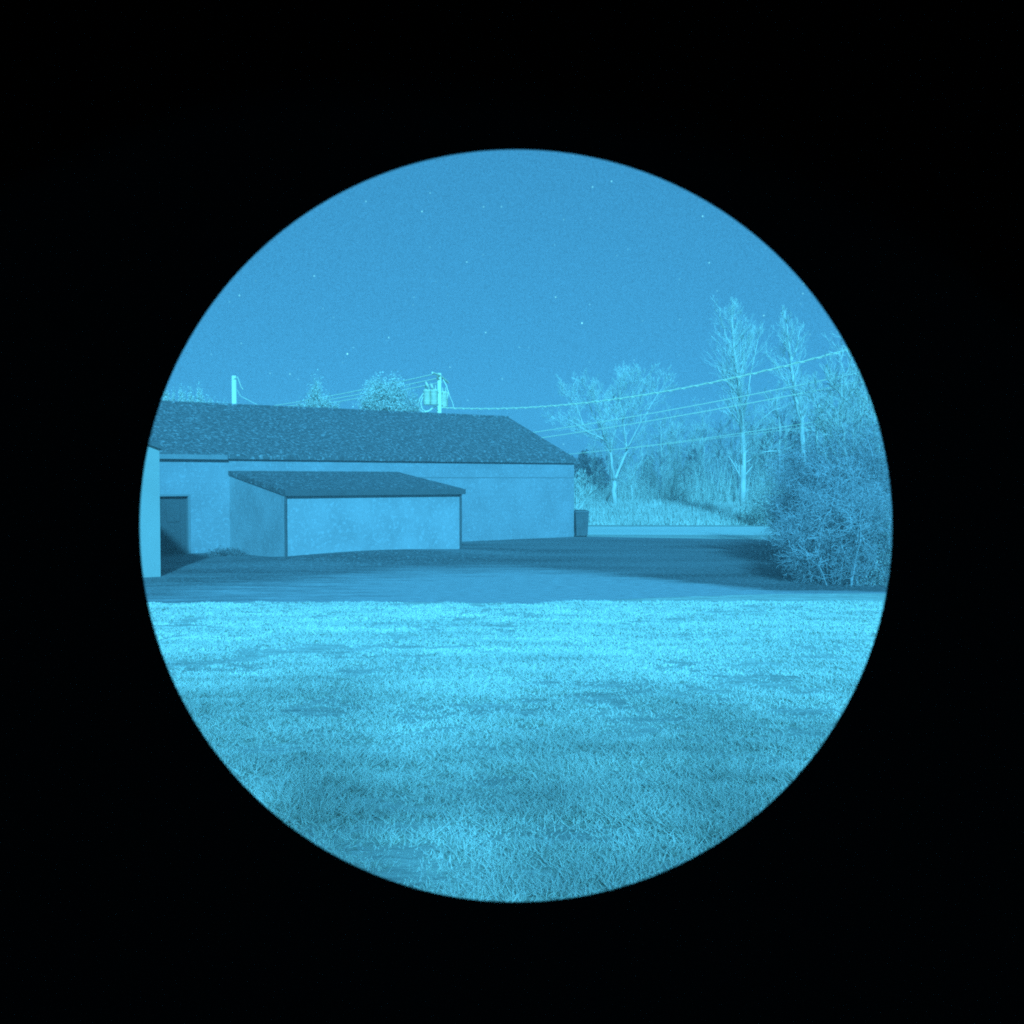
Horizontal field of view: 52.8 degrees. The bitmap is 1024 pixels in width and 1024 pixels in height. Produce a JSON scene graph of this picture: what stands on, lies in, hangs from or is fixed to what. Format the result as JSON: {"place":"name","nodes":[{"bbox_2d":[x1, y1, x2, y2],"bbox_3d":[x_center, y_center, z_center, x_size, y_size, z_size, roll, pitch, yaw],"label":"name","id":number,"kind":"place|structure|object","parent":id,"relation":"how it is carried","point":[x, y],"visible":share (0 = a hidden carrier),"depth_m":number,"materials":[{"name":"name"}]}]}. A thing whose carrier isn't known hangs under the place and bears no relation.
{"place":"outdoors","nodes":[
{"label":"outdoors","id":0,"kind":"place"},
{"bbox_2d":[144,536,886,603],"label":"yard","id":1,"kind":"structure","parent":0,"point":[539,570],"depth_m":27.58,"materials":[{"name":"grey asphalt"}]},
{"bbox_2d":[140,440,162,577],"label":"front wing","id":2,"kind":"structure","parent":1,"relation":"on","point":[150,529],"depth_m":26.77,"materials":[{"name":"white paint"}]},
{"bbox_2d":[204,545,246,556],"bbox_3d":[-9.561,1.302,34.444,1.474,0.425,1.133,0,2,0],"label":"weed clump","id":3,"kind":"object","parent":1,"relation":"on","point":[227,552],"visible":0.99,"depth_m":34.28,"materials":[{"name":"green plant"}]},
{"bbox_2d":[228,471,465,556],"bbox_3d":[-5.782,0.025,36.273,6.830,2.940,4.722,-1,2,-37],"label":"annex","id":4,"kind":"object","parent":1,"relation":"on","point":[282,513],"visible":0.84,"depth_m":34.57,"materials":[{"name":"paint"}]},
{"bbox_2d":[150,401,577,554],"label":"long building","id":5,"kind":"structure","parent":1,"relation":"on","point":[514,479],"depth_m":41.16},
{"bbox_2d":[160,496,186,554],"bbox_3d":[-11.791,0.454,34.924,1.580,1.970,0.075,-1,2,-37],"label":"door","id":6,"kind":"structure","parent":5,"relation":"in","point":[173,509],"depth_m":35.10,"materials":[{"name":"paint"}]},
{"bbox_2d":[574,510,589,535],"bbox_3d":[3.050,0.497,45.810,0.640,1.190,0.816,0,2,-8],"label":"refuse bin","id":7,"kind":"object","parent":1,"relation":"on","point":[581,518],"visible":0.99,"depth_m":45.48,"materials":[{"name":"plastic"}]},
{"bbox_2d":[756,430,851,553],"bbox_3d":[10.111,-0.286,34.974,4.369,5.030,3.862,1,2,37],"label":"overhanging bush","id":8,"kind":"object","parent":1,"relation":"on","point":[785,485],"visible":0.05,"depth_m":35.10,"materials":[{"name":"blue plant"}]},
{"bbox_2d":[751,390,891,568],"bbox_3d":[9.728,-0.397,29.660,5.370,6.210,6.625,0,2,0],"label":"tall bush","id":9,"kind":"object","parent":1,"relation":"on","point":[810,468],"visible":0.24,"depth_m":29.07,"materials":[{"name":"blue plant"}]},
{"bbox_2d":[752,437,891,587],"bbox_3d":[8.115,0.276,25.544,5.008,4.208,4.460,0,2,0],"label":"dark bush","id":10,"kind":"object","parent":1,"relation":"on","point":[824,550],"visible":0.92,"depth_m":25.04,"materials":[{"name":"blue plant"}]},
{"bbox_2d":[795,347,872,488],"bbox_3d":[9.214,-1.501,28.937,2.300,6.471,2.216,0,2,0],"label":"wispy tree","id":11,"kind":"object","parent":1,"relation":"on","point":[836,414],"visible":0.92,"depth_m":29.05,"materials":[{"name":"blue plant"}]},
{"bbox_2d":[807,330,885,508],"bbox_3d":[11.633,-2.349,32.979,3.925,7.931,2.673,0,2,0],"label":"wispy tree","id":12,"kind":"object","parent":1,"relation":"on","point":[854,392],"visible":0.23,"depth_m":33.07,"materials":[{"name":"blue plant"}]},
{"bbox_2d":[819,499,891,586],"bbox_3d":[9.122,0.907,25.365,3.122,2.701,3.164,1,2,35],"label":"pale bush","id":13,"kind":"object","parent":1,"relation":"on","point":[885,563],"visible":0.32,"depth_m":24.85,"materials":[{"name":"blue plant"}]},
{"bbox_2d":[845,359,885,470],"bbox_3d":[10.852,-1.837,30.934,2.283,7.032,2.462,0,2,0],"label":"wispy tree","id":14,"kind":"object","parent":1,"relation":"on","point":[854,371],"visible":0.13,"depth_m":30.95,"materials":[{"name":"blue plant"}]},
{"bbox_2d":[148,593,885,901],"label":"lawn","id":15,"kind":"structure","parent":0,"point":[405,854],"depth_m":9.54,"materials":[{"name":"green plant"}]},
{"bbox_2d":[161,150,878,479],"label":"sky","id":16,"kind":"structure","parent":0,"point":[500,274],"materials":[{"name":"blue"}]},
{"bbox_2d":[216,480,862,603],"bbox_3d":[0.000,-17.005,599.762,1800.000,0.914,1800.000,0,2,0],"label":"ground","id":17,"kind":"structure","parent":0,"point":[753,537],"depth_m":46.71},
{"bbox_2d":[162,387,170,400],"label":"columnar tree","id":18,"kind":"object","parent":17,"relation":"on","point":[164,398],"visible":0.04,"depth_m":77.75,"materials":[{"name":"blue plant"}]},
{"bbox_2d":[176,384,186,401],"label":"columnar tree","id":19,"kind":"object","parent":17,"relation":"on","point":[181,394],"visible":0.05,"depth_m":79.72,"materials":[{"name":"blue plant"}]},
{"bbox_2d":[187,382,194,401],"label":"columnar tree","id":20,"kind":"object","parent":17,"relation":"on","point":[189,396],"visible":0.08,"depth_m":77.67,"materials":[{"name":"blue plant"}]},
{"bbox_2d":[194,377,205,401],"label":"columnar tree","id":21,"kind":"object","parent":17,"relation":"on","point":[200,395],"visible":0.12,"depth_m":78.73,"materials":[{"name":"blue plant"}]},
{"bbox_2d":[232,376,256,404],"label":"utility pole","id":22,"kind":"object","parent":17,"relation":"on","point":[234,391],"visible":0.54,"depth_m":69.63,"materials":[{"name":"blue wood"}]},
{"bbox_2d":[298,369,335,407],"bbox_3d":[-11.328,-3.736,59.920,2.676,9.163,2.768,1,2,22],"label":"conifer","id":23,"kind":"object","parent":17,"relation":"on","point":[317,398],"visible":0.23,"depth_m":59.64,"materials":[{"name":"blue plant"}]},
{"bbox_2d":[325,393,339,407],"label":"leafy tree","id":24,"kind":"object","parent":17,"relation":"on","point":[335,405],"visible":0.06,"depth_m":60.73,"materials":[{"name":"blue plant"}]},
{"bbox_2d":[352,370,414,411],"bbox_3d":[-7.653,-3.894,61.907,3.783,9.328,4.066,0,2,0],"label":"leafy tree","id":25,"kind":"object","parent":17,"relation":"on","point":[381,396],"visible":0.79,"depth_m":61.15,"materials":[{"name":"blue plant"}]},
{"bbox_2d":[403,389,421,411],"bbox_3d":[-6.280,-3.633,63.935,1.656,8.606,1.648,0,2,0],"label":"leafy tree","id":26,"kind":"object","parent":17,"relation":"on","point":[416,408],"visible":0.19,"depth_m":63.68,"materials":[{"name":"blue plant"}]},
{"bbox_2d":[418,372,453,412],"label":"utility pole","id":27,"kind":"object","parent":17,"relation":"on","point":[438,397],"visible":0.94,"depth_m":69.20,"materials":[{"name":"blue wood"}]},
{"bbox_2d":[273,374,433,405],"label":"line wire","id":28,"kind":"object","parent":27,"relation":"attached to","point":[356,390],"visible":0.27,"depth_m":78.08,"materials":[{"name":"grey metal"}]},
{"bbox_2d":[291,377,439,405],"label":"line wire","id":29,"kind":"object","parent":27,"relation":"attached to","point":[387,388],"visible":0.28,"depth_m":77.86,"materials":[{"name":"grey metal"}]},
{"bbox_2d":[442,348,847,409],"bbox_3d":[7.779,-7.536,54.789,0.110,3.022,39.144,-2,2,-40],"label":"bundled cable","id":30,"kind":"object","parent":27,"relation":"attached to","point":[819,357],"visible":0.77,"depth_m":54.70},
{"bbox_2d":[533,372,858,432],"bbox_3d":[7.737,-5.754,54.844,0.046,3.315,39.161,-2,2,-40],"label":"overhead wire","id":31,"kind":"object","parent":27,"relation":"attached to","point":[690,406],"visible":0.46,"depth_m":52.94,"materials":[{"name":"grey metal"}]},
{"bbox_2d":[542,382,857,437],"bbox_3d":[7.741,-5.315,54.858,0.046,3.298,39.166,-2,2,-40],"label":"overhead wire","id":32,"kind":"object","parent":27,"relation":"attached to","point":[690,413],"visible":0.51,"depth_m":53.01,"materials":[{"name":"grey metal"}]},
{"bbox_2d":[578,419,865,453],"bbox_3d":[7.755,-3.862,54.905,0.019,2.304,39.185,-2,2,-40],"label":"overhead wire","id":33,"kind":"object","parent":27,"relation":"attached to","point":[715,438],"visible":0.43,"depth_m":51.94,"materials":[{"name":"grey metal"}]},
{"bbox_2d":[574,412,870,453],"bbox_3d":[7.751,-4.151,54.895,0.027,2.673,39.181,-2,2,-40],"label":"overhead wire","id":34,"kind":"object","parent":27,"relation":"attached to","point":[703,438],"visible":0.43,"depth_m":52.19,"materials":[{"name":"grey metal"}]},
{"bbox_2d":[574,448,593,499],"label":"evergreen tree","id":35,"kind":"object","parent":17,"relation":"on","point":[584,462],"visible":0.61,"depth_m":79.72,"materials":[{"name":"blue plant"}]},
{"bbox_2d":[574,469,596,509],"bbox_3d":[3.451,-0.531,50.005,1.582,3.191,1.110,1,2,18],"label":"bush","id":36,"kind":"object","parent":17,"relation":"on","point":[578,482],"visible":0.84,"depth_m":50.01,"materials":[{"name":"plant"}]},
{"bbox_2d":[577,431,606,469],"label":"woodland tree","id":37,"kind":"object","parent":17,"relation":"on","point":[594,444],"visible":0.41,"depth_m":91.98,"materials":[{"name":"blue plant"}]},
{"bbox_2d":[585,444,605,493],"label":"woodland tree","id":38,"kind":"object","parent":17,"relation":"on","point":[596,473],"visible":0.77,"depth_m":80.86,"materials":[{"name":"blue plant"}]},
{"bbox_2d":[589,452,610,500],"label":"evergreen tree","id":39,"kind":"object","parent":17,"relation":"on","point":[599,462],"visible":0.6,"depth_m":83.64,"materials":[{"name":"blue plant"}]},
{"bbox_2d":[541,361,677,504],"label":"bare tree","id":40,"kind":"object","parent":17,"relation":"on","point":[592,390],"visible":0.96,"depth_m":67.76,"materials":[{"name":"blue plant"}]},
{"bbox_2d":[600,438,622,485],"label":"woodland tree","id":41,"kind":"object","parent":17,"relation":"on","point":[608,469],"visible":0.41,"depth_m":87.18,"materials":[{"name":"blue plant"}]},
{"bbox_2d":[601,430,627,484],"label":"woodland tree","id":42,"kind":"object","parent":17,"relation":"on","point":[609,459],"visible":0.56,"depth_m":87.56,"materials":[{"name":"blue plant"}]},
{"bbox_2d":[612,457,626,493],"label":"woodland tree","id":43,"kind":"object","parent":17,"relation":"on","point":[620,469],"visible":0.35,"depth_m":92.59,"materials":[{"name":"blue plant"}]},
{"bbox_2d":[620,442,641,486],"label":"woodland tree","id":44,"kind":"object","parent":17,"relation":"on","point":[630,462],"visible":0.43,"depth_m":91.78,"materials":[{"name":"blue plant"}]},
{"bbox_2d":[616,445,647,504],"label":"bare sapling","id":45,"kind":"object","parent":17,"relation":"on","point":[630,485],"visible":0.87,"depth_m":71.89,"materials":[{"name":"blue plant"}]},
{"bbox_2d":[625,432,656,495],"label":"woodland tree","id":46,"kind":"object","parent":17,"relation":"on","point":[642,461],"visible":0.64,"depth_m":81.11,"materials":[{"name":"blue plant"}]},
{"bbox_2d":[631,435,657,483],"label":"woodland tree","id":47,"kind":"object","parent":17,"relation":"on","point":[647,455],"visible":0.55,"depth_m":91.16,"materials":[{"name":"blue plant"}]},
{"bbox_2d":[639,455,656,490],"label":"evergreen tree","id":48,"kind":"object","parent":17,"relation":"on","point":[648,472],"visible":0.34,"depth_m":91.67,"materials":[{"name":"blue plant"}]},
{"bbox_2d":[645,433,675,494],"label":"woodland tree","id":49,"kind":"object","parent":17,"relation":"on","point":[663,452],"visible":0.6,"depth_m":78.37,"materials":[{"name":"blue plant"}]},
{"bbox_2d":[642,413,684,492],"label":"woodland tree","id":50,"kind":"object","parent":17,"relation":"on","point":[660,451],"visible":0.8,"depth_m":75.78,"materials":[{"name":"blue plant"}]},
{"bbox_2d":[646,403,688,479],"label":"woodland tree","id":51,"kind":"object","parent":17,"relation":"on","point":[681,429],"visible":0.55,"depth_m":86.38,"materials":[{"name":"blue plant"}]},
{"bbox_2d":[657,421,702,501],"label":"bare sapling","id":52,"kind":"object","parent":17,"relation":"on","point":[675,476],"visible":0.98,"depth_m":70.76,"materials":[{"name":"blue plant"}]},
{"bbox_2d":[664,417,699,497],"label":"woodland tree","id":53,"kind":"object","parent":17,"relation":"on","point":[682,422],"visible":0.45,"depth_m":92.45,"materials":[{"name":"blue plant"}]},
{"bbox_2d":[666,425,702,491],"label":"woodland tree","id":54,"kind":"object","parent":17,"relation":"on","point":[678,433],"visible":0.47,"depth_m":89.51,"materials":[{"name":"blue plant"}]},
{"bbox_2d":[680,449,702,491],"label":"evergreen tree","id":55,"kind":"object","parent":17,"relation":"on","point":[694,458],"visible":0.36,"depth_m":89.66,"materials":[{"name":"blue plant"}]},
{"bbox_2d":[680,413,708,471],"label":"woodland tree","id":56,"kind":"object","parent":17,"relation":"on","point":[693,438],"visible":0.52,"depth_m":90.25,"materials":[{"name":"blue plant"}]},
{"bbox_2d":[681,423,714,499],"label":"woodland tree","id":57,"kind":"object","parent":17,"relation":"on","point":[700,452],"visible":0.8,"depth_m":83.79,"materials":[{"name":"blue plant"}]},
{"bbox_2d":[690,425,712,484],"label":"woodland tree","id":58,"kind":"object","parent":17,"relation":"on","point":[701,449],"visible":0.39,"depth_m":92.15,"materials":[{"name":"blue plant"}]},
{"bbox_2d":[682,398,727,485],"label":"woodland tree","id":59,"kind":"object","parent":17,"relation":"on","point":[702,420],"visible":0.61,"depth_m":91.06,"materials":[{"name":"blue plant"}]},
{"bbox_2d":[701,415,738,501],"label":"woodland tree","id":60,"kind":"object","parent":17,"relation":"on","point":[721,439],"visible":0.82,"depth_m":76.15,"materials":[{"name":"blue plant"}]},
{"bbox_2d":[710,423,734,490],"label":"woodland tree","id":61,"kind":"object","parent":17,"relation":"on","point":[718,443],"visible":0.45,"depth_m":90.73,"materials":[{"name":"blue plant"}]},
{"bbox_2d":[574,434,885,504],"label":"thicket","id":62,"kind":"object","parent":17,"relation":"on","point":[708,493],"visible":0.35,"depth_m":74.78,"materials":[{"name":"green plant"}]},
{"bbox_2d":[700,387,760,494],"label":"woodland tree","id":63,"kind":"object","parent":17,"relation":"on","point":[729,437],"visible":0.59,"depth_m":76.50,"materials":[{"name":"blue plant"}]},
{"bbox_2d":[722,425,755,501],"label":"woodland tree","id":64,"kind":"object","parent":17,"relation":"on","point":[735,444],"visible":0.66,"depth_m":75.20,"materials":[{"name":"blue plant"}]},
{"bbox_2d":[735,417,755,477],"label":"woodland tree","id":65,"kind":"object","parent":17,"relation":"on","point":[747,438],"visible":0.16,"depth_m":95.40,"materials":[{"name":"blue plant"}]},
{"bbox_2d":[700,296,796,523],"bbox_3d":[13.148,-5.617,58.064,5.505,12.840,4.453,-1,2,-19],"label":"bare tree","id":66,"kind":"object","parent":17,"relation":"on","point":[742,473],"visible":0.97,"depth_m":57.72,"materials":[{"name":"blue plant"}]},
{"bbox_2d":[728,404,769,487],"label":"woodland tree","id":67,"kind":"object","parent":17,"relation":"on","point":[749,418],"visible":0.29,"depth_m":94.62,"materials":[{"name":"blue plant"}]},
{"bbox_2d":[738,420,770,500],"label":"woodland tree","id":68,"kind":"object","parent":17,"relation":"on","point":[752,460],"visible":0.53,"depth_m":78.85,"materials":[{"name":"blue plant"}]},
{"bbox_2d":[746,421,762,479],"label":"woodland tree","id":69,"kind":"object","parent":17,"relation":"on","point":[755,446],"visible":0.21,"depth_m":90.01,"materials":[{"name":"blue plant"}]},
{"bbox_2d":[738,480,783,525],"bbox_3d":[14.137,-0.349,57.056,3.561,3.775,3.513,2,2,41],"label":"pale shrub","id":70,"kind":"object","parent":17,"relation":"on","point":[757,518],"visible":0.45,"depth_m":56.68,"materials":[{"name":"blue plant"}]},
{"bbox_2d":[756,423,777,484],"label":"evergreen tree","id":71,"kind":"object","parent":17,"relation":"on","point":[767,434],"visible":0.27,"depth_m":83.60,"materials":[{"name":"blue plant"}]},
{"bbox_2d":[751,395,785,481],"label":"woodland tree","id":72,"kind":"object","parent":17,"relation":"on","point":[770,454],"visible":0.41,"depth_m":82.07,"materials":[{"name":"blue plant"}]},
{"bbox_2d":[746,381,806,491],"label":"woodland tree","id":73,"kind":"object","parent":17,"relation":"on","point":[776,413],"visible":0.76,"depth_m":74.74,"materials":[{"name":"blue plant"}]},
{"bbox_2d":[763,305,813,461],"bbox_3d":[14.108,-4.679,51.831,2.134,11.372,3.141,-1,2,-28],"label":"bare tree","id":74,"kind":"object","parent":17,"relation":"on","point":[797,407],"visible":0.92,"depth_m":51.74,"materials":[{"name":"blue plant"}]},
{"bbox_2d":[763,399,816,492],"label":"woodland tree","id":75,"kind":"object","parent":17,"relation":"on","point":[782,430],"visible":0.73,"depth_m":74.63,"materials":[{"name":"blue plant"}]},
{"bbox_2d":[773,397,807,453],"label":"woodland tree","id":76,"kind":"object","parent":17,"relation":"on","point":[786,417],"visible":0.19,"depth_m":95.79,"materials":[{"name":"blue plant"}]},
{"bbox_2d":[783,412,806,478],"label":"evergreen tree","id":77,"kind":"object","parent":17,"relation":"on","point":[793,433],"visible":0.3,"depth_m":79.70,"materials":[{"name":"blue plant"}]},
{"bbox_2d":[777,406,813,469],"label":"woodland tree","id":78,"kind":"object","parent":17,"relation":"on","point":[797,423],"visible":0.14,"depth_m":89.47,"materials":[{"name":"blue plant"}]},
{"bbox_2d":[778,383,818,454],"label":"woodland tree","id":79,"kind":"object","parent":17,"relation":"on","point":[802,414],"visible":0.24,"depth_m":84.30,"materials":[{"name":"blue plant"}]},
{"bbox_2d":[799,423,829,452],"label":"woodland tree","id":80,"kind":"object","parent":17,"relation":"on","point":[813,437],"visible":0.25,"depth_m":76.23,"materials":[{"name":"blue plant"}]},
{"bbox_2d":[789,381,845,457],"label":"woodland tree","id":81,"kind":"object","parent":17,"relation":"on","point":[820,400],"visible":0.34,"depth_m":75.44,"materials":[{"name":"blue plant"}]},
{"bbox_2d":[814,394,838,453],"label":"woodland tree","id":82,"kind":"object","parent":17,"relation":"on","point":[831,415],"visible":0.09,"depth_m":94.02,"materials":[{"name":"blue plant"}]},
{"bbox_2d":[814,394,865,468],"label":"woodland tree","id":83,"kind":"object","parent":17,"relation":"on","point":[839,421],"visible":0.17,"depth_m":74.78,"materials":[{"name":"blue plant"}]},
{"bbox_2d":[841,403,885,462],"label":"woodland tree","id":84,"kind":"object","parent":17,"relation":"on","point":[856,425],"visible":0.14,"depth_m":74.48,"materials":[{"name":"blue plant"}]},
{"bbox_2d":[846,381,883,453],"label":"woodland tree","id":85,"kind":"object","parent":17,"relation":"on","point":[864,415],"visible":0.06,"depth_m":76.33,"materials":[{"name":"blue plant"}]},
{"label":"utility pole","id":86,"kind":"object","parent":17,"relation":"on","visible":0},
{"bbox_2d":[303,382,441,406],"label":"line wire","id":87,"kind":"object","parent":86,"relation":"attached to","point":[362,397],"visible":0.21,"depth_m":79.81,"materials":[{"name":"grey metal"}]},
{"bbox_2d":[588,526,780,534],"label":"road","id":88,"kind":"structure","parent":0,"point":[597,530],"depth_m":51.18,"materials":[{"name":"grey asphalt"}]},
{"bbox_2d":[574,497,799,524],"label":"tall grass","id":89,"kind":"structure","parent":0,"point":[607,512],"depth_m":62.12,"materials":[{"name":"green plant"}]},
{"bbox_3d":[0.000,0.849,0.187,0.743,1.597,0.645,0,2,0],"label":"tripod","id":90,"kind":"object","parent":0,"visible":0},
{"bbox_2d":[0,0,1023,1023],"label":"night vision monocular","id":91,"kind":"object","parent":90,"relation":"on","point":[168,168],"visible":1,"depth_m":0.03,"materials":[{"name":"black plastic"}]}
]}

